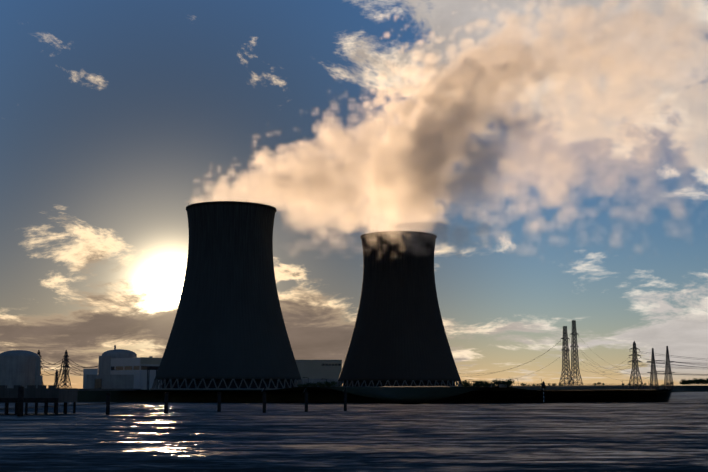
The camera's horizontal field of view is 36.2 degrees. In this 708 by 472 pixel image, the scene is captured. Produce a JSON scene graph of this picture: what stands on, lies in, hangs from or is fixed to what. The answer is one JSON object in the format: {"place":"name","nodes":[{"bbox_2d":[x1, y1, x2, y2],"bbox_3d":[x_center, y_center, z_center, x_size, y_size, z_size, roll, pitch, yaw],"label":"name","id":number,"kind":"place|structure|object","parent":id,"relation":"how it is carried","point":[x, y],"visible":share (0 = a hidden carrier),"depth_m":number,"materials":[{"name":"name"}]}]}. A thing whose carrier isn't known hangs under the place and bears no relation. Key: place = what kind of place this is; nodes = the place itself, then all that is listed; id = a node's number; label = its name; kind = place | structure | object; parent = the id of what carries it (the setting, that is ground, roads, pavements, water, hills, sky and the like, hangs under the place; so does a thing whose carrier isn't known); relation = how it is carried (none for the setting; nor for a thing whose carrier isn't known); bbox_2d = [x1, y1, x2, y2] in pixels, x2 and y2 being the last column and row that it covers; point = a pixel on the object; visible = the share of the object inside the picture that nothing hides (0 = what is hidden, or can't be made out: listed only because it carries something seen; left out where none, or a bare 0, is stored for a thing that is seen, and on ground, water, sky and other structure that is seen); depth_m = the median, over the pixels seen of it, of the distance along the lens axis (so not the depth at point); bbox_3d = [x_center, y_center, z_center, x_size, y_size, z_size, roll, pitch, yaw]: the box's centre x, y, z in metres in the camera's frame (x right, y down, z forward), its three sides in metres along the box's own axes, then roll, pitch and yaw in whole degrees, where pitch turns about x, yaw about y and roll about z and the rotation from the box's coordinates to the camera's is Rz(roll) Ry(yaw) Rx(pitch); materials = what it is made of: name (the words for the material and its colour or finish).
{"place":"outdoors","nodes":[
{"label":"outdoors","id":0,"kind":"place"},
{"bbox_2d":[0,392,707,471],"bbox_3d":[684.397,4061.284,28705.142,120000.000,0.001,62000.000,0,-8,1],"label":"river water","id":1,"kind":"structure","parent":0,"point":[650,432],"depth_m":135.27,"materials":[{"name":"blue liquid"}]},
{"bbox_2d":[0,385,140,415],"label":"jetty","id":2,"kind":"object","parent":1,"relation":"in","point":[19,396],"visible":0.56,"depth_m":254.01,"materials":[{"name":"concrete"}]},
{"bbox_2d":[106,393,110,414],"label":"mooring post","id":3,"kind":"object","parent":1,"relation":"in","point":[108,403],"visible":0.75,"depth_m":250.22,"materials":[{"name":"metal"}]},
{"bbox_2d":[164,392,168,412],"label":"mooring post","id":4,"kind":"object","parent":1,"relation":"in","point":[166,403],"visible":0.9,"depth_m":266.78,"materials":[{"name":"metal"}]},
{"bbox_2d":[217,392,220,411],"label":"mooring post","id":5,"kind":"object","parent":1,"relation":"in","point":[219,403],"visible":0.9,"depth_m":282.41,"materials":[{"name":"metal"}]},
{"bbox_2d":[261,388,266,412],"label":"mooring post","id":6,"kind":"object","parent":1,"relation":"in","point":[264,393],"visible":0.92,"depth_m":272.40,"materials":[{"name":"metal"}]},
{"bbox_2d":[304,388,307,411],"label":"mooring post","id":7,"kind":"object","parent":1,"relation":"in","point":[306,401],"visible":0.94,"depth_m":281.90,"materials":[{"name":"wood"}]},
{"bbox_2d":[343,388,346,410],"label":"mooring post","id":8,"kind":"object","parent":1,"relation":"in","point":[345,400],"visible":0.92,"depth_m":295.81,"materials":[{"name":"wood"}]},
{"bbox_2d":[541,381,545,401],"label":"navigation beacon","id":9,"kind":"object","parent":1,"relation":"in","point":[543,386],"visible":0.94,"depth_m":429.31,"materials":[{"name":"metal"}]},
{"bbox_2d":[0,0,707,388],"label":"sky","id":10,"kind":"structure","parent":0,"point":[554,153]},
{"bbox_2d":[77,385,707,403],"bbox_3d":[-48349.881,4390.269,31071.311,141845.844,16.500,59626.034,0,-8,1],"label":"bank ground","id":11,"kind":"structure","parent":0,"point":[402,394],"depth_m":495.71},
{"bbox_2d":[0,350,42,387],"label":"reactor building","id":12,"kind":"structure","parent":11,"relation":"on","point":[20,367],"depth_m":1398.70,"materials":[{"name":"concrete"}]},
{"bbox_2d":[37,350,43,384],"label":"pylon","id":13,"kind":"object","parent":11,"relation":"on","point":[38,353],"visible":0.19,"depth_m":1668.57,"materials":[{"name":"metal"}]},
{"bbox_2d":[40,336,707,382],"bbox_3d":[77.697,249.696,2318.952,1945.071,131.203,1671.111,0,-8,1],"label":"power lines","id":14,"kind":"object","parent":13,"relation":"attached to","point":[459,373],"visible":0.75,"depth_m":1898.04,"materials":[{"name":"metal"}]},
{"bbox_2d":[54,370,59,387],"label":"pylon","id":15,"kind":"object","parent":11,"relation":"on","point":[56,380],"visible":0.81,"depth_m":3154.56,"materials":[{"name":"metal"}]},
{"bbox_2d":[58,350,71,387],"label":"pylon","id":16,"kind":"object","parent":11,"relation":"on","point":[65,369],"visible":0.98,"depth_m":1630.10,"materials":[{"name":"metal"}]},
{"bbox_2d":[83,345,161,389],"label":"reactor building","id":17,"kind":"structure","parent":11,"relation":"on","point":[121,369],"depth_m":1492.71,"materials":[{"name":"concrete"}]},
{"bbox_2d":[147,366,158,389],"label":"gantry crane","id":18,"kind":"object","parent":11,"relation":"on","point":[152,367],"visible":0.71,"depth_m":1317.19,"materials":[{"name":"metal"}]},
{"bbox_2d":[150,201,302,389],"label":"cooling tower","id":19,"kind":"structure","parent":11,"relation":"on","point":[228,331],"depth_m":955.32,"materials":[{"name":"concrete"}]},
{"bbox_2d":[294,360,341,386],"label":"auxiliary building","id":20,"kind":"structure","parent":11,"relation":"on","point":[316,371],"depth_m":1486.84,"materials":[{"name":"concrete"}]},
{"bbox_2d":[297,380,340,387],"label":"bushes","id":21,"kind":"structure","parent":11,"relation":"on","point":[327,384],"depth_m":449.74,"materials":[{"name":"green plant"}]},
{"bbox_2d":[336,231,461,386],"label":"cooling tower","id":22,"kind":"structure","parent":11,"relation":"on","point":[399,337],"depth_m":1137.07,"materials":[{"name":"concrete"}]},
{"bbox_2d":[459,377,514,388],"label":"bushes","id":23,"kind":"object","parent":11,"relation":"on","point":[508,383],"visible":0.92,"depth_m":449.48,"materials":[{"name":"green plant"}]},
{"bbox_2d":[520,383,563,385],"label":"bushes","id":24,"kind":"object","parent":11,"relation":"on","point":[533,384],"visible":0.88,"depth_m":1163.73,"materials":[{"name":"green plant"}]},
{"bbox_2d":[559,326,573,383],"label":"transmission tower","id":25,"kind":"structure","parent":11,"relation":"on","point":[564,343],"depth_m":2828.69,"materials":[{"name":"metal"}]},
{"bbox_2d":[569,320,582,384],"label":"transmission tower","id":26,"kind":"structure","parent":11,"relation":"on","point":[574,333],"depth_m":2923.38,"materials":[{"name":"metal"}]},
{"bbox_2d":[628,341,643,388],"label":"pylon","id":27,"kind":"object","parent":11,"relation":"on","point":[634,354],"visible":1,"depth_m":1825.42,"materials":[{"name":"metal"}]},
{"bbox_2d":[649,348,658,388],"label":"portal mast","id":28,"kind":"object","parent":11,"relation":"on","point":[653,368],"visible":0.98,"depth_m":1816.64,"materials":[{"name":"metal"}]},
{"bbox_2d":[647,360,674,373],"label":"portal girders","id":29,"kind":"object","parent":28,"relation":"attached to","point":[658,362],"visible":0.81,"depth_m":1814.38,"materials":[{"name":"metal"}]},
{"bbox_2d":[664,346,673,388],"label":"portal mast","id":30,"kind":"object","parent":11,"relation":"on","point":[668,365],"visible":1,"depth_m":1811.43,"materials":[{"name":"metal"}]},
{"bbox_2d":[679,378,707,384],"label":"trees","id":31,"kind":"object","parent":11,"relation":"on","point":[700,381],"visible":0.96,"depth_m":2461.58,"materials":[{"name":"green plant"}]},
{"bbox_2d":[482,384,506,387],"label":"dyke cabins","id":32,"kind":"object","parent":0,"point":[502,386],"visible":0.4,"depth_m":451.47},
{"bbox_2d":[471,381,707,387],"bbox_3d":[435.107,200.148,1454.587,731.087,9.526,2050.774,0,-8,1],"label":"trees","id":33,"kind":"object","parent":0,"point":[592,384],"visible":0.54,"depth_m":1455.86,"materials":[{"name":"plant"}]}
]}

